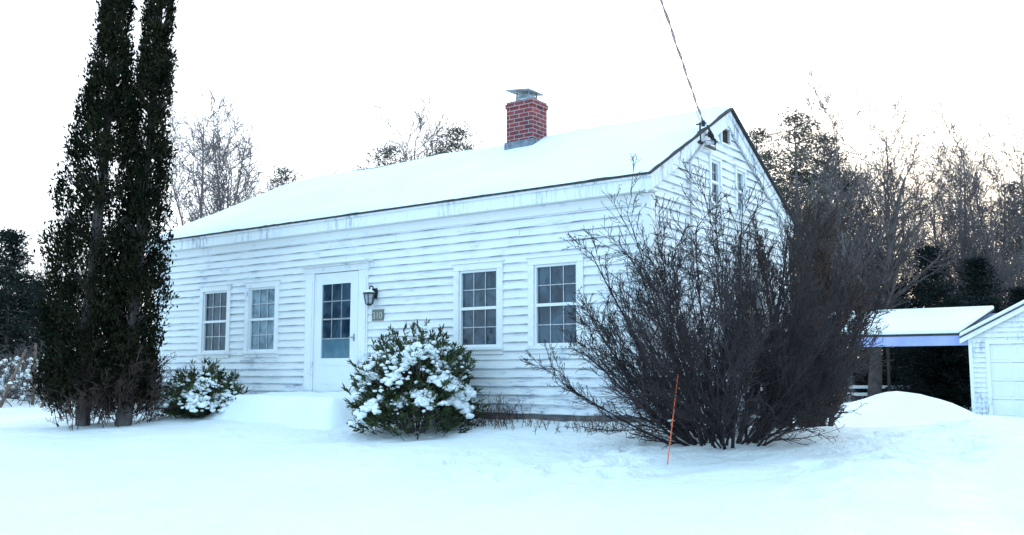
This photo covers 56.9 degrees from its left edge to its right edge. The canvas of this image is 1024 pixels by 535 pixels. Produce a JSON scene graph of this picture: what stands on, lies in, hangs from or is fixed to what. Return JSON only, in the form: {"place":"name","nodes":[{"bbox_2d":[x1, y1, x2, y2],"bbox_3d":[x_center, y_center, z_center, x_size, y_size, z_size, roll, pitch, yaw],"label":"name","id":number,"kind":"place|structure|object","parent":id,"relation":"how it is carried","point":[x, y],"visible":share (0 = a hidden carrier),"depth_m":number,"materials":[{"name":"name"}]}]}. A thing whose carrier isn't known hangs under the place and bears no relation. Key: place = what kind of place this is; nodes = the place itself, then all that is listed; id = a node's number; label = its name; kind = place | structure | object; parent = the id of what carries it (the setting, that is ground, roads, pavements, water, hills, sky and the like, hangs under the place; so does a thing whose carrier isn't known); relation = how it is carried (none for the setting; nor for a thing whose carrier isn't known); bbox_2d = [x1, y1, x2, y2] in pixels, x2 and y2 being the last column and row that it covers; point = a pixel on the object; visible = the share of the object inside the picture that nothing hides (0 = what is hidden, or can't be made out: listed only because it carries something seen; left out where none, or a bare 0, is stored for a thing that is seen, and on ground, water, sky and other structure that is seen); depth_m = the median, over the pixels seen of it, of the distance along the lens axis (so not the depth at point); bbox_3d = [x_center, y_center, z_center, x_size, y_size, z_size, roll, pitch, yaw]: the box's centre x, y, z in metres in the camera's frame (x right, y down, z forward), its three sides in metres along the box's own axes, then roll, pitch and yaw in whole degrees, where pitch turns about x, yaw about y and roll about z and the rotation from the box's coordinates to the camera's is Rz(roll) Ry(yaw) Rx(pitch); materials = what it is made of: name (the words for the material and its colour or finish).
{"place":"outdoors","nodes":[
{"label":"outdoors","id":0,"kind":"place"},
{"bbox_2d":[0,391,1023,534],"bbox_3d":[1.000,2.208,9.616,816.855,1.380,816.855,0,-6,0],"label":"snow ground","id":1,"kind":"structure","parent":0,"point":[896,463],"depth_m":9.20,"materials":[{"name":"white snow"}]},
{"bbox_2d":[0,343,47,407],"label":"old post fence","id":2,"kind":"object","parent":1,"relation":"on","point":[14,376],"visible":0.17,"depth_m":19.46,"materials":[{"name":"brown wood"}]},
{"bbox_2d":[0,226,51,398],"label":"spruce tree","id":3,"kind":"object","parent":1,"relation":"on","point":[17,282],"visible":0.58,"depth_m":33.92,"materials":[{"name":"green plant"}]},
{"bbox_2d":[9,279,58,358],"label":"spruce tree","id":4,"kind":"object","parent":1,"relation":"on","point":[36,302],"visible":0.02,"depth_m":41.78,"materials":[{"name":"green plant"}]},
{"bbox_2d":[0,330,143,406],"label":"snowy thicket","id":5,"kind":"object","parent":1,"relation":"on","point":[18,383],"visible":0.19,"depth_m":20.96,"materials":[{"name":"white snow"}]},
{"bbox_2d":[22,0,153,430],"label":"arborvitae tree","id":6,"kind":"object","parent":1,"relation":"on","point":[67,354],"visible":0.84,"depth_m":15.03,"materials":[{"name":"green plant"}]},
{"bbox_2d":[68,0,181,426],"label":"arborvitae tree","id":7,"kind":"object","parent":1,"relation":"on","point":[154,68],"visible":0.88,"depth_m":15.30,"materials":[{"name":"green plant"}]},
{"bbox_2d":[135,367,175,406],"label":"dry weeds","id":8,"kind":"object","parent":1,"relation":"on","point":[162,383],"visible":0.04,"depth_m":18.22,"materials":[{"name":"brown plant"}]},
{"bbox_2d":[149,357,249,418],"bbox_3d":[-5.230,2.065,15.957,1.584,1.169,1.600,0,-6,0],"label":"evergreen shrub","id":9,"kind":"object","parent":1,"relation":"on","point":[194,400],"visible":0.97,"depth_m":15.57,"materials":[{"name":"green plant"}]},
{"bbox_2d":[147,133,260,254],"bbox_3d":[-10.900,0.279,32.751,4.627,9.462,4.211,3,-7,-26],"label":"bare tree","id":10,"kind":"object","parent":1,"relation":"on","point":[174,189],"visible":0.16,"depth_m":32.59,"materials":[{"name":"plant"}]},
{"bbox_2d":[161,79,285,229],"bbox_3d":[-9.371,-0.917,30.835,5.118,11.398,6.125,2,-7,-17],"label":"bare tree","id":11,"kind":"object","parent":1,"relation":"on","point":[214,148],"visible":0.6,"depth_m":30.75,"materials":[{"name":"plant"}]},
{"bbox_2d":[253,165,303,195],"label":"pine tree","id":12,"kind":"object","parent":1,"relation":"on","point":[280,179],"visible":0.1,"depth_m":44.63,"materials":[{"name":"green plant"}]},
{"bbox_2d":[198,391,365,429],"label":"snow covered steps","id":13,"kind":"structure","parent":1,"relation":"on","point":[313,410],"depth_m":14.73,"materials":[{"name":"snow"}]},
{"bbox_2d":[352,141,404,170],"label":"pine tree","id":14,"kind":"object","parent":1,"relation":"on","point":[387,155],"visible":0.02,"depth_m":46.71,"materials":[{"name":"green plant"}]},
{"bbox_2d":[374,95,447,163],"bbox_3d":[-3.503,-0.698,33.093,4.183,11.474,5.736,-1,-6,13],"label":"bare tree","id":15,"kind":"object","parent":1,"relation":"on","point":[420,119],"visible":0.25,"depth_m":34.16,"materials":[{"name":"plant"}]},
{"bbox_2d":[341,318,489,440],"bbox_3d":[-1.342,1.568,13.278,2.069,1.719,2.063,0,-6,0],"label":"evergreen shrub","id":16,"kind":"object","parent":1,"relation":"on","point":[442,393],"visible":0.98,"depth_m":12.87,"materials":[{"name":"green plant"}]},
{"bbox_2d":[8,336,891,399],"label":"underbrush thicket","id":17,"kind":"object","parent":1,"relation":"on","point":[858,381],"visible":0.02,"depth_m":41.20,"materials":[{"name":"brown plant"}]},
{"bbox_2d":[426,121,482,156],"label":"pine tree","id":18,"kind":"object","parent":1,"relation":"on","point":[452,144],"visible":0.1,"depth_m":46.77,"materials":[{"name":"green plant"}]},
{"bbox_2d":[467,390,533,428],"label":"dry weeds","id":19,"kind":"object","parent":1,"relation":"on","point":[499,417],"visible":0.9,"depth_m":13.26,"materials":[{"name":"brown plant"}]},
{"bbox_2d":[3,60,1023,401],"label":"distant trees","id":20,"kind":"object","parent":1,"relation":"on","point":[975,236],"visible":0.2,"depth_m":40.49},
{"bbox_2d":[493,410,659,433],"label":"dry weeds","id":21,"kind":"object","parent":1,"relation":"on","point":[581,418],"visible":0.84,"depth_m":12.57,"materials":[{"name":"brown plant"}]},
{"bbox_2d":[424,408,769,425],"bbox_3d":[-1.199,2.803,17.595,11.215,0.515,4.920,-5,-8,36],"label":"foundation","id":22,"kind":"object","parent":1,"relation":"on","point":[561,418],"visible":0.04,"depth_m":13.26,"materials":[{"name":"concrete"}]},
{"bbox_2d":[155,134,785,416],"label":"board edges","id":23,"kind":"object","parent":22,"relation":"on","point":[503,272],"visible":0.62,"depth_m":14.54,"materials":[{"name":"grey wood"}]},
{"bbox_2d":[154,192,789,417],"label":"corner boards","id":24,"kind":"object","parent":22,"relation":"on","point":[648,200],"visible":0.14,"depth_m":12.57,"materials":[{"name":"paint"}]},
{"bbox_2d":[156,203,643,416],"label":"front clapboards","id":25,"kind":"object","parent":24,"relation":"attached to","point":[256,373],"visible":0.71,"depth_m":14.72,"materials":[{"name":"paint"}]},
{"bbox_2d":[196,283,232,357],"bbox_3d":[-5.652,1.021,17.956,1.000,1.398,0.115,-5,-8,36],"label":"casing","id":26,"kind":"object","parent":25,"relation":"attached to","point":[212,288],"visible":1,"depth_m":17.90,"materials":[{"name":"paint"}]},
{"bbox_2d":[202,290,226,351],"bbox_3d":[-5.635,1.032,17.979,0.738,1.160,0.056,-5,-8,36],"label":"sash","id":27,"kind":"object","parent":26,"relation":"attached to","point":[205,321],"visible":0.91,"depth_m":18.13,"materials":[{"name":"paint"}]},
{"bbox_2d":[206,293,225,349],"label":"muntins","id":28,"kind":"object","parent":27,"relation":"attached to","point":[219,336],"visible":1,"depth_m":17.98,"materials":[{"name":"white wood"}]},
{"bbox_2d":[205,293,226,350],"bbox_3d":[-5.620,1.034,17.999,0.740,1.160,0.016,-5,-8,36],"label":"glass","id":29,"kind":"object","parent":26,"relation":"attached to","point":[208,338],"visible":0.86,"depth_m":18.01,"materials":[{"name":"clear glass"}]},
{"bbox_2d":[241,279,280,357],"bbox_3d":[-4.543,0.930,17.140,1.000,1.398,0.115,-5,-8,36],"label":"casing","id":30,"kind":"object","parent":25,"relation":"attached to","point":[275,283],"visible":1,"depth_m":17.10,"materials":[{"name":"paint"}]},
{"bbox_2d":[248,287,274,351],"bbox_3d":[-4.525,0.942,17.163,0.738,1.160,0.056,-5,-8,36],"label":"sash","id":31,"kind":"object","parent":30,"relation":"attached to","point":[251,319],"visible":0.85,"depth_m":17.31,"materials":[{"name":"paint"}]},
{"bbox_2d":[251,289,273,348],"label":"muntins","id":32,"kind":"object","parent":31,"relation":"attached to","point":[259,304],"visible":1,"depth_m":17.17,"materials":[{"name":"white wood"}]},
{"bbox_2d":[251,289,274,349],"bbox_3d":[-4.510,0.944,17.183,0.740,1.160,0.015,-5,-8,36],"label":"glass","id":33,"kind":"object","parent":30,"relation":"attached to","point":[255,324],"visible":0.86,"depth_m":17.19,"materials":[{"name":"clear glass"}]},
{"bbox_2d":[294,258,373,391],"bbox_3d":[-3.022,1.106,15.891,1.720,2.415,0.250,-5,-8,36],"label":"door frame","id":34,"kind":"structure","parent":25,"relation":"attached to","point":[335,348],"depth_m":16.01,"materials":[{"name":"paint"}]},
{"bbox_2d":[313,271,358,392],"bbox_3d":[-2.967,1.101,15.966,1.080,2.040,0.047,-5,-8,36],"label":"door leaf","id":35,"kind":"object","parent":34,"relation":"attached to","point":[331,374],"visible":0.77,"depth_m":15.95,"materials":[{"name":"white wood"}]},
{"bbox_2d":[321,283,350,339],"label":"door muntins","id":36,"kind":"object","parent":35,"relation":"attached to","point":[331,318],"depth_m":16.00,"materials":[{"name":"white wood"}]},
{"bbox_2d":[363,285,377,305],"bbox_3d":[-2.305,0.458,15.381,0.210,0.331,0.234,-5,-8,36],"label":"wall lantern","id":37,"kind":"object","parent":25,"relation":"attached to","point":[370,296],"depth_m":15.31,"materials":[{"name":"black metal"}]},
{"bbox_2d":[372,309,383,320],"bbox_3d":[-2.188,0.776,15.387,0.270,0.200,0.030,-5,-8,36],"label":"house number plaque","id":38,"kind":"object","parent":25,"relation":"attached to","point":[377,314],"visible":1,"depth_m":15.37,"materials":[{"name":"paint"}]},
{"bbox_2d":[451,259,504,354],"bbox_3d":[-0.508,0.602,14.172,1.000,1.398,0.115,-5,-8,36],"label":"casing","id":39,"kind":"object","parent":25,"relation":"attached to","point":[498,264],"visible":0.74,"depth_m":14.09,"materials":[{"name":"paint"}]},
{"bbox_2d":[459,268,496,346],"bbox_3d":[-0.490,0.614,14.195,0.738,1.160,0.056,-5,-8,36],"label":"sash","id":40,"kind":"object","parent":39,"relation":"attached to","point":[462,309],"visible":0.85,"depth_m":14.29,"materials":[{"name":"paint"}]},
{"bbox_2d":[462,272,495,344],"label":"muntins","id":41,"kind":"object","parent":40,"relation":"attached to","point":[473,290],"visible":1,"depth_m":14.23,"materials":[{"name":"white wood"}]},
{"bbox_2d":[463,271,495,344],"bbox_3d":[-0.475,0.616,14.216,0.740,1.160,0.016,-5,-8,36],"label":"glass","id":42,"kind":"object","parent":39,"relation":"attached to","point":[479,314],"visible":0.79,"depth_m":14.21,"materials":[{"name":"glass"}]},
{"bbox_2d":[525,252,584,353],"bbox_3d":[0.618,0.511,13.345,1.000,1.398,0.115,-5,-8,36],"label":"casing","id":43,"kind":"object","parent":25,"relation":"attached to","point":[533,261],"visible":0.76,"depth_m":13.39,"materials":[{"name":"paint"}]},
{"bbox_2d":[535,262,576,345],"bbox_3d":[0.635,0.522,13.367,0.738,1.160,0.056,-5,-8,36],"label":"sash","id":44,"kind":"object","parent":43,"relation":"attached to","point":[537,305],"visible":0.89,"depth_m":13.47,"materials":[{"name":"paint"}]},
{"bbox_2d":[538,266,575,342],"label":"muntins","id":45,"kind":"object","parent":44,"relation":"attached to","point":[563,324],"visible":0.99,"depth_m":13.35,"materials":[{"name":"white wood"}]},
{"bbox_2d":[538,265,575,342],"bbox_3d":[0.651,0.525,13.388,0.740,1.160,0.016,-5,-8,36],"label":"glass","id":46,"kind":"object","parent":43,"relation":"attached to","point":[556,295],"visible":0.79,"depth_m":13.40,"materials":[{"name":"glass"}]},
{"bbox_2d":[163,193,640,258],"bbox_3d":[-2.694,-0.568,15.947,11.060,0.135,0.068,-5,-8,36],"label":"frieze board","id":47,"kind":"object","parent":24,"relation":"attached to","point":[511,213],"visible":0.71,"depth_m":14.94,"materials":[{"name":"paint"}]},
{"bbox_2d":[159,188,791,253],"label":"soffit","id":48,"kind":"structure","parent":24,"relation":"on","point":[655,190],"depth_m":14.98,"materials":[{"name":"paint"}]},
{"bbox_2d":[652,134,787,414],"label":"gable clapboards","id":49,"kind":"object","parent":22,"relation":"on","point":[684,183],"visible":0.3,"depth_m":14.02,"materials":[{"name":"paint"}]},
{"bbox_2d":[147,108,797,243],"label":"roof deck","id":50,"kind":"structure","parent":49,"relation":"on","point":[744,132],"depth_m":14.79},
{"bbox_2d":[224,183,287,209],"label":"hip roof snow","id":51,"kind":"structure","parent":50,"relation":"on","point":[265,192],"depth_m":20.73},
{"bbox_2d":[145,172,652,253],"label":"front fascia","id":52,"kind":"structure","parent":50,"relation":"attached to","point":[553,194],"depth_m":14.65,"materials":[{"name":"paint"}]},
{"bbox_2d":[150,106,730,240],"bbox_3d":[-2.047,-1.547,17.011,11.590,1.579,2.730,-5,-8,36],"label":"front roof snow","id":53,"kind":"structure","parent":50,"relation":"on","point":[600,151],"depth_m":15.68,"materials":[{"name":"white snow"}]},
{"bbox_2d":[504,88,547,149],"bbox_3d":[0.265,-2.422,16.945,0.620,1.560,0.520,-5,-8,36],"label":"brick chimney","id":54,"kind":"object","parent":50,"relation":"on","point":[527,109],"visible":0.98,"depth_m":16.79,"materials":[{"name":"red brick"}]},
{"bbox_2d":[687,120,717,297],"bbox_3d":[2.854,-0.813,13.757,0.221,2.660,0.870,-5,-8,36],"label":"service mast","id":55,"kind":"object","parent":49,"relation":"attached to","point":[709,143],"visible":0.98,"depth_m":13.69,"materials":[{"name":"black metal"}]},
{"bbox_2d":[651,0,701,124],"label":"telephone line","id":56,"kind":"object","parent":55,"relation":"attached to","point":[675,59],"visible":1,"depth_m":11.57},
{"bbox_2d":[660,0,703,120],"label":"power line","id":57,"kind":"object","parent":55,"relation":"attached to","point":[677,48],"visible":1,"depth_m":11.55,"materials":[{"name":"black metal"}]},
{"bbox_2d":[707,152,725,212],"bbox_3d":[3.082,-1.274,14.308,0.115,0.858,0.480,-5,-8,36],"label":"casing","id":58,"kind":"object","parent":49,"relation":"attached to","point":[714,157],"visible":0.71,"depth_m":14.29,"materials":[{"name":"paint"}]},
{"bbox_2d":[713,164,715,201],"bbox_3d":[3.037,-1.286,14.343,0.015,0.670,0.320,-5,-8,36],"label":"glass","id":59,"kind":"object","parent":58,"relation":"attached to","point":[714,170],"visible":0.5,"depth_m":14.41,"materials":[{"name":"glass"}]},
{"bbox_2d":[712,160,719,203],"bbox_3d":[3.058,-1.288,14.328,0.056,0.670,0.318,-5,-8,36],"label":"sash","id":60,"kind":"object","parent":58,"relation":"attached to","point":[716,182],"visible":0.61,"depth_m":14.42,"materials":[{"name":"paint"}]},
{"bbox_2d":[712,163,716,200],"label":"muntins","id":61,"kind":"object","parent":60,"relation":"attached to","point":[713,179],"visible":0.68,"depth_m":14.34,"materials":[{"name":"white wood"}]},
{"bbox_2d":[646,111,793,236],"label":"rake boards","id":62,"kind":"object","parent":49,"relation":"attached to","point":[668,167],"visible":0.68,"depth_m":14.81,"materials":[{"name":"paint"}]},
{"bbox_2d":[719,127,730,147],"bbox_3d":[3.318,-2.045,14.718,0.052,0.300,0.360,-5,-8,36],"label":"gable vent frame","id":63,"kind":"object","parent":49,"relation":"attached to","point":[728,144],"visible":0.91,"depth_m":14.78,"materials":[{"name":"white wood"}]},
{"bbox_2d":[722,130,728,143],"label":"gable vent louvres","id":64,"kind":"object","parent":63,"relation":"in","point":[724,134],"visible":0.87,"depth_m":14.79,"materials":[{"name":"grey wood"}]},
{"bbox_2d":[733,164,749,220],"bbox_3d":[3.647,-1.190,15.067,0.115,0.858,0.480,-5,-8,36],"label":"casing","id":65,"kind":"object","parent":49,"relation":"attached to","point":[740,168],"visible":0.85,"depth_m":15.00,"materials":[{"name":"paint"}]},
{"bbox_2d":[738,174,740,209],"bbox_3d":[3.602,-1.202,15.102,0.016,0.670,0.320,-5,-8,36],"label":"glass","id":66,"kind":"object","parent":65,"relation":"attached to","point":[740,190],"visible":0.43,"depth_m":15.17,"materials":[{"name":"glass"}]},
{"bbox_2d":[737,170,744,211],"bbox_3d":[3.623,-1.204,15.086,0.056,0.670,0.318,-5,-8,36],"label":"sash","id":67,"kind":"object","parent":65,"relation":"attached to","point":[741,174],"visible":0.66,"depth_m":15.18,"materials":[{"name":"paint"}]},
{"bbox_2d":[737,174,741,209],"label":"muntins","id":68,"kind":"object","parent":67,"relation":"attached to","point":[738,189],"visible":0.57,"depth_m":15.10,"materials":[{"name":"white wood"}]},
{"bbox_2d":[741,267,763,352],"bbox_3d":[3.855,0.709,15.140,0.115,1.358,0.880,-5,-8,36],"label":"casing","id":69,"kind":"object","parent":49,"relation":"attached to","point":[759,290],"visible":0.04,"depth_m":15.40,"materials":[{"name":"paint"}]},
{"bbox_2d":[745,281,756,333],"bbox_3d":[3.811,0.722,15.172,0.016,1.120,0.620,-5,-8,36],"label":"glass","id":70,"kind":"object","parent":69,"relation":"attached to","point":[753,298],"depth_m":15.32,"materials":[{"name":"glass"}]},
{"bbox_2d":[571,418,665,437],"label":"dry weeds","id":71,"kind":"object","parent":1,"relation":"on","point":[607,427],"visible":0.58,"depth_m":11.97,"materials":[{"name":"brown plant"}]},
{"bbox_2d":[667,375,677,464],"bbox_3d":[1.634,1.624,9.655,0.188,1.168,0.012,2,-7,-17],"label":"driveway marker","id":72,"kind":"object","parent":1,"relation":"on","point":[672,423],"visible":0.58,"depth_m":9.65,"materials":[{"name":"orange plastic"}]},
{"bbox_2d":[519,146,907,449],"bbox_3d":[2.448,0.463,10.883,4.071,3.668,3.828,4,-7,-32],"label":"bare bush","id":73,"kind":"object","parent":1,"relation":"on","point":[790,381],"visible":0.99,"depth_m":10.16,"materials":[{"name":"brown plant"}]},
{"bbox_2d":[747,120,817,292],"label":"pine tree","id":74,"kind":"object","parent":1,"relation":"on","point":[758,135],"visible":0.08,"depth_m":42.65,"materials":[{"name":"green plant"}]},
{"bbox_2d":[735,202,880,426],"bbox_3d":[4.490,0.807,14.731,2.440,3.796,2.239,-3,-7,26],"label":"brown lilac bush","id":75,"kind":"object","parent":1,"relation":"on","point":[819,269],"visible":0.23,"depth_m":14.41,"materials":[{"name":"brown plant"}]},
{"bbox_2d":[759,107,861,294],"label":"pine tree","id":76,"kind":"object","parent":1,"relation":"on","point":[802,156],"visible":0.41,"depth_m":40.63,"materials":[{"name":"green plant"}]},
{"bbox_2d":[785,132,883,286],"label":"pine tree","id":77,"kind":"object","parent":1,"relation":"on","point":[839,172],"visible":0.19,"depth_m":43.26,"materials":[{"name":"green plant"}]},
{"bbox_2d":[841,385,911,395],"bbox_3d":[13.040,5.035,36.520,14.100,1.050,0.130,-1,-6,10],"label":"rail fence","id":78,"kind":"object","parent":1,"relation":"on","point":[863,387],"visible":0.03,"depth_m":36.41,"materials":[{"name":"paint"}]},
{"bbox_2d":[852,282,913,398],"bbox_3d":[15.628,3.231,37.747,3.394,5.431,3.400,5,-8,-36],"label":"spruce tree","id":79,"kind":"object","parent":1,"relation":"on","point":[902,296],"visible":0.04,"depth_m":37.75,"materials":[{"name":"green plant"}]},
{"bbox_2d":[831,131,963,397],"bbox_3d":[13.842,0.150,34.530,5.024,10.364,3.429,0,-6,3],"label":"bare tree","id":80,"kind":"object","parent":1,"relation":"on","point":[875,381],"visible":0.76,"depth_m":34.31,"materials":[{"name":"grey plant"}]},
{"bbox_2d":[828,306,996,391],"bbox_3d":[11.742,2.994,29.815,5.970,3.663,5.500,-5,-8,36],"label":"carport","id":81,"kind":"object","parent":1,"relation":"on","point":[923,327],"visible":0.45,"depth_m":27.79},
{"bbox_2d":[866,242,981,392],"bbox_3d":[15.646,2.438,35.493,4.227,6.752,4.219,1,-6,-6],"label":"spruce tree","id":82,"kind":"object","parent":1,"relation":"on","point":[925,296],"visible":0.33,"depth_m":35.36,"materials":[{"name":"green plant"}]},
{"bbox_2d":[887,335,971,409],"bbox_3d":[14.460,3.429,31.614,3.666,3.152,4.112,1,-6,-12],"label":"dark evergreen shrub","id":83,"kind":"object","parent":1,"relation":"on","point":[941,371],"visible":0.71,"depth_m":31.07,"materials":[{"name":"black plant"}]},
{"bbox_2d":[953,255,1019,382],"bbox_3d":[17.739,2.666,35.804,4.256,6.432,4.192,3,-7,-23],"label":"spruce tree","id":84,"kind":"object","parent":1,"relation":"on","point":[977,266],"visible":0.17,"depth_m":35.93,"materials":[{"name":"green plant"}]},
{"bbox_2d":[959,300,1023,416],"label":"garage","id":85,"kind":"structure","parent":1,"relation":"on","point":[996,345],"depth_m":25.43,"materials":[{"name":"white wood"}]},
{"bbox_2d":[990,344,1023,416],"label":"overhead door","id":86,"kind":"structure","parent":85,"relation":"in","point":[1007,378],"depth_m":25.28,"materials":[{"name":"paint"}]},
{"bbox_2d":[979,179,1023,305],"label":"pine tree","id":87,"kind":"object","parent":1,"relation":"on","point":[996,234],"visible":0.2,"depth_m":44.52,"materials":[{"name":"green plant"}]},
{"bbox_2d":[1002,285,1023,362],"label":"spruce tree","id":88,"kind":"object","parent":1,"relation":"on","point":[1016,295],"visible":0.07,"depth_m":37.04,"materials":[{"name":"green plant"}]},
{"bbox_2d":[0,0,1023,341],"label":"sky","id":89,"kind":"structure","parent":0,"point":[309,76],"materials":[{"name":"white"}]}
]}

